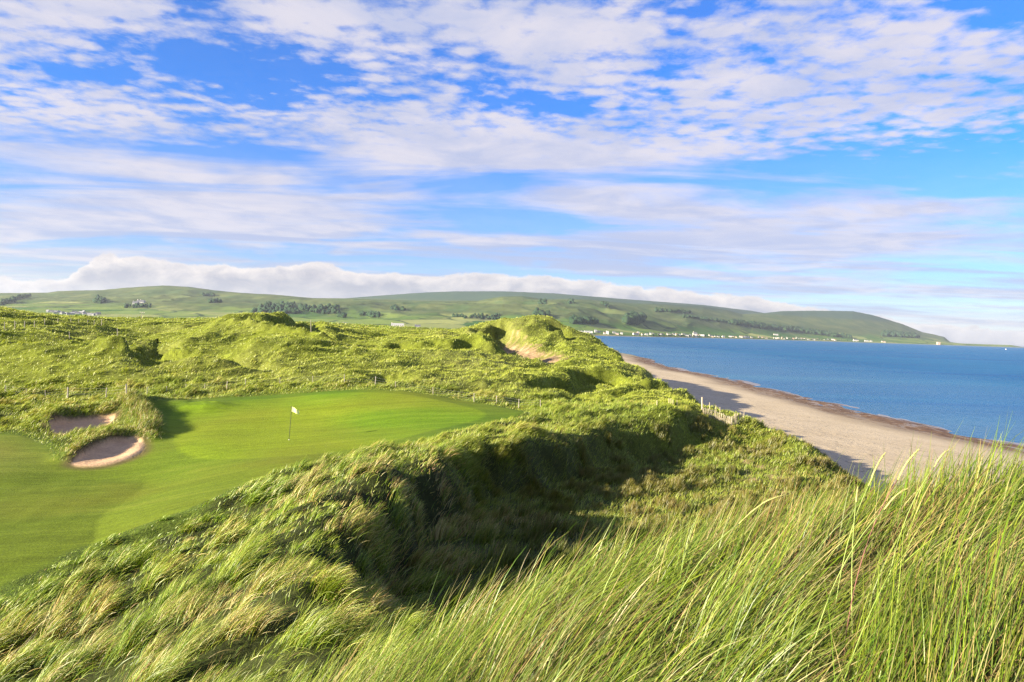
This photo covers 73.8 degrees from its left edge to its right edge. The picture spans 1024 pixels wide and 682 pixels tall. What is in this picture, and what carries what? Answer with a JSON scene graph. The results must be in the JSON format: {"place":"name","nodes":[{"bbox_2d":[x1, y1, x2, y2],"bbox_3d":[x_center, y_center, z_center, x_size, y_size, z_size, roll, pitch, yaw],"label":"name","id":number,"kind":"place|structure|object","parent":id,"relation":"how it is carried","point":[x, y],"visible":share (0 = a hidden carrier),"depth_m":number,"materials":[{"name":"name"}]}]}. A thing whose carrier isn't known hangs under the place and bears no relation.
{"place":"outdoors","nodes":[
{"label":"outdoors","id":0,"kind":"place"},
{"bbox_2d":[50,413,146,466],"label":"bunker sand ground","id":1,"kind":"structure","parent":0,"point":[121,448],"depth_m":43.33,"materials":[{"name":"beige sand"}]},
{"bbox_2d":[0,389,523,587],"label":"fairway ground","id":2,"kind":"structure","parent":0,"point":[51,510],"depth_m":35.11,"materials":[{"name":"green plant"}]},
{"bbox_2d":[168,392,486,458],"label":"putting green ground","id":3,"kind":"structure","parent":0,"point":[261,428],"depth_m":50.70,"materials":[{"name":"green plant"}]},
{"bbox_2d":[288,406,298,439],"bbox_3d":[-14.351,5.416,44.856,0.655,2.268,0.110,2,1,-2],"label":"golf flag","id":4,"kind":"object","parent":3,"relation":"on","point":[293,409],"visible":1,"depth_m":44.84,"materials":[{"name":"white fabric"}]},
{"bbox_2d":[0,306,788,444],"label":"dune rough grass","id":5,"kind":"structure","parent":0,"point":[528,368],"depth_m":82.98,"materials":[{"name":"green plant"}]},
{"bbox_2d":[0,307,1023,681],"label":"dune ground","id":6,"kind":"structure","parent":0,"point":[426,483],"depth_m":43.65,"materials":[{"name":"green plant"}]},
{"bbox_2d":[4,318,101,328],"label":"wire fence","id":7,"kind":"object","parent":6,"relation":"on","point":[44,323],"visible":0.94,"depth_m":99.03,"materials":[{"name":"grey wood"}]},
{"bbox_2d":[30,388,164,460],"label":"bunker fringe grass","id":8,"kind":"structure","parent":6,"relation":"on","point":[148,415],"depth_m":49.09,"materials":[{"name":"green plant"}]},
{"bbox_2d":[55,314,444,329],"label":"distant dune grass","id":9,"kind":"structure","parent":6,"relation":"on","point":[356,325],"depth_m":195.90,"materials":[{"name":"green plant"}]},
{"bbox_2d":[5,374,540,407],"bbox_3d":[-21.981,4.463,60.801,48.085,3.033,10.354,2,1,-8],"label":"wire fence","id":10,"kind":"object","parent":6,"relation":"on","point":[250,383],"visible":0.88,"depth_m":61.78,"materials":[{"name":"grey wood"}]},
{"bbox_2d":[0,374,878,546],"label":"hollow rough grass","id":11,"kind":"structure","parent":6,"relation":"on","point":[630,488],"depth_m":47.63,"materials":[{"name":"green plant"}]},
{"bbox_2d":[529,555,564,612],"bbox_3d":[0.217,1.800,4.822,0.393,0.531,0.014,1,1,-36],"label":"marram flower stalk","id":12,"kind":"object","parent":6,"relation":"on","point":[551,572],"visible":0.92,"depth_m":4.87,"materials":[{"name":"beige plant"}]},
{"bbox_2d":[552,548,604,614],"bbox_3d":[0.471,1.737,4.877,0.534,0.454,0.014,1,1,-36],"label":"marram flower stalk","id":13,"kind":"object","parent":6,"relation":"on","point":[582,568],"visible":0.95,"depth_m":4.92,"materials":[{"name":"beige plant"}]},
{"bbox_2d":[558,538,605,600],"bbox_3d":[0.518,1.736,5.118,0.474,0.485,0.014,1,1,-30],"label":"marram flower stalk","id":14,"kind":"object","parent":6,"relation":"on","point":[588,555],"visible":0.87,"depth_m":5.17,"materials":[{"name":"beige plant"}]},
{"bbox_2d":[595,550,625,596],"bbox_3d":[0.688,1.720,4.905,0.400,0.371,0.013,1,1,-41],"label":"marram flower stalk","id":15,"kind":"object","parent":6,"relation":"on","point":[614,564],"visible":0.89,"depth_m":4.96,"materials":[{"name":"beige plant"}]},
{"bbox_2d":[279,408,1023,681],"bbox_3d":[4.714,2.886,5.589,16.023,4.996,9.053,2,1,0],"label":"foreground marram grass","id":16,"kind":"structure","parent":6,"relation":"on","point":[823,521],"depth_m":3.87,"materials":[{"name":"green plant"}]},
{"bbox_2d":[657,495,783,649],"bbox_3d":[1.171,1.343,3.839,0.792,0.956,0.015,2,1,-13],"label":"marram flower stalk","id":17,"kind":"object","parent":6,"relation":"on","point":[714,544],"visible":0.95,"depth_m":3.84,"materials":[{"name":"beige plant"}]},
{"bbox_2d":[703,408,744,425],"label":"paling fence","id":18,"kind":"object","parent":6,"relation":"on","point":[731,417],"visible":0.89,"depth_m":65.04,"materials":[{"name":"beige wood"}]},
{"bbox_2d":[851,486,858,633],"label":"marram flower stalk","id":19,"kind":"object","parent":6,"relation":"on","point":[852,548],"visible":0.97,"depth_m":3.44,"materials":[{"name":"beige plant"}]},
{"bbox_2d":[805,488,907,680],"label":"marram flower stalk","id":20,"kind":"object","parent":6,"relation":"on","point":[896,495],"visible":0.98,"depth_m":3.19,"materials":[{"name":"beige plant"}]},
{"bbox_2d":[832,452,885,634],"bbox_3d":[1.792,1.041,3.529,0.388,0.923,0.019,1,1,-29],"label":"marram flower stalk","id":21,"kind":"object","parent":6,"relation":"on","point":[876,466],"visible":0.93,"depth_m":3.53,"materials":[{"name":"beige plant"}]},
{"bbox_2d":[843,449,918,652],"bbox_3d":[1.793,1.045,3.321,0.490,1.031,0.021,1,1,-25],"label":"marram flower stalk","id":22,"kind":"object","parent":6,"relation":"on","point":[909,459],"visible":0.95,"depth_m":3.30,"materials":[{"name":"brown plant"}]},
{"bbox_2d":[884,449,949,601],"bbox_3d":[2.180,1.016,3.684,0.567,0.846,0.020,1,1,-30],"label":"marram flower stalk","id":23,"kind":"object","parent":6,"relation":"on","point":[941,455],"visible":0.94,"depth_m":3.69,"materials":[{"name":"beige plant"}]},
{"bbox_2d":[0,285,1023,356],"bbox_3d":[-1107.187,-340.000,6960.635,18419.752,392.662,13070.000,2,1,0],"label":"hills","id":24,"kind":"structure","parent":0,"point":[432,309],"depth_m":4198.51,"materials":[{"name":"green plant"}]},
{"bbox_2d":[0,293,30,304],"bbox_3d":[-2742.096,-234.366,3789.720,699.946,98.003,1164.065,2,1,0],"label":"wood","id":25,"kind":"object","parent":24,"relation":"on","point":[10,300],"visible":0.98,"depth_m":3480.01,"materials":[{"name":"green plant"}]},
{"bbox_2d":[93,294,106,303],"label":"wood","id":26,"kind":"object","parent":24,"relation":"on","point":[98,299],"visible":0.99,"depth_m":3581.87,"materials":[{"name":"green plant"}]},
{"bbox_2d":[201,292,221,302],"bbox_3d":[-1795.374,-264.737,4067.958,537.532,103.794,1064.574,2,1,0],"label":"wood","id":27,"kind":"object","parent":24,"relation":"on","point":[211,300],"visible":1,"depth_m":3602.13,"materials":[{"name":"green plant"}]},
{"bbox_2d":[251,301,339,313],"bbox_3d":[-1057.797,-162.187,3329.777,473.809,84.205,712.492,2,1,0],"label":"wood","id":28,"kind":"object","parent":24,"relation":"on","point":[287,307],"visible":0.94,"depth_m":3245.29,"materials":[{"name":"green plant"}]},
{"bbox_2d":[124,303,499,319],"bbox_3d":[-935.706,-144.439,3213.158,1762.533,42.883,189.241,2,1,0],"label":"wood","id":29,"kind":"object","parent":24,"relation":"on","point":[481,315],"visible":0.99,"depth_m":3205.45,"materials":[{"name":"green plant"}]},
{"bbox_2d":[337,304,405,317],"bbox_3d":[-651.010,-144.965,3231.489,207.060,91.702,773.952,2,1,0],"label":"wood","id":30,"kind":"object","parent":24,"relation":"on","point":[374,314],"visible":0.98,"depth_m":3173.79,"materials":[{"name":"green plant"}]},
{"bbox_2d":[391,323,403,326],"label":"farmhouse","id":31,"kind":"object","parent":24,"relation":"on","point":[397,324],"visible":0.68,"depth_m":1496.32,"materials":[{"name":"grey"}]},
{"bbox_2d":[532,307,550,315],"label":"wood","id":32,"kind":"object","parent":24,"relation":"on","point":[536,311],"visible":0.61,"depth_m":3298.76,"materials":[{"name":"green plant"}]},
{"bbox_2d":[569,314,598,323],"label":"wood","id":33,"kind":"object","parent":24,"relation":"on","point":[573,319],"visible":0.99,"depth_m":3181.04,"materials":[{"name":"green plant"}]},
{"bbox_2d":[537,298,690,312],"bbox_3d":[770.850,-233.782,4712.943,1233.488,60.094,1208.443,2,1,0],"label":"wood","id":34,"kind":"object","parent":24,"relation":"on","point":[570,301],"visible":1,"depth_m":4795.26,"materials":[{"name":"green plant"}]},
{"bbox_2d":[621,310,646,324],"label":"wood","id":35,"kind":"object","parent":24,"relation":"on","point":[633,317],"visible":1,"depth_m":3672.31,"materials":[{"name":"green plant"}]},
{"bbox_2d":[682,314,729,323],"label":"wood","id":36,"kind":"object","parent":24,"relation":"on","point":[703,318],"visible":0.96,"depth_m":4944.78,"materials":[{"name":"green plant"}]},
{"bbox_2d":[585,332,847,340],"bbox_3d":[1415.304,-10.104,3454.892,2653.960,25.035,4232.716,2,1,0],"label":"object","id":37,"kind":"object","parent":24,"relation":"on","point":[722,335],"visible":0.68,"depth_m":3826.26,"materials":[{"name":"green plant"}]},
{"bbox_2d":[730,318,851,338],"bbox_3d":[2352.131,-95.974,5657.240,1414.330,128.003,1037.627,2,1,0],"label":"wood","id":38,"kind":"object","parent":24,"relation":"on","point":[760,325],"visible":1,"depth_m":5739.41,"materials":[{"name":"green plant"}]},
{"bbox_2d":[881,330,919,337],"bbox_3d":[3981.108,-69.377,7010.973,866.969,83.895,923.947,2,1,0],"label":"wood","id":39,"kind":"object","parent":24,"relation":"on","point":[893,333],"visible":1,"depth_m":6794.60,"materials":[{"name":"green plant"}]},
{"bbox_2d":[0,0,1023,346],"label":"sky","id":40,"kind":"structure","parent":0,"point":[764,156],"materials":[{"name":"blue"}]},
{"bbox_2d":[596,336,1023,442],"bbox_3d":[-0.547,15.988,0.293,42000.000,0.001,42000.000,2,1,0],"label":"sea","id":41,"kind":"structure","parent":0,"point":[952,388],"depth_m":336.81,"materials":[{"name":"liquid"}]},
{"bbox_2d":[622,355,1023,498],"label":"beach","id":42,"kind":"structure","parent":0,"point":[833,431],"depth_m":113.42,"materials":[{"name":"beige sand"}]}
]}

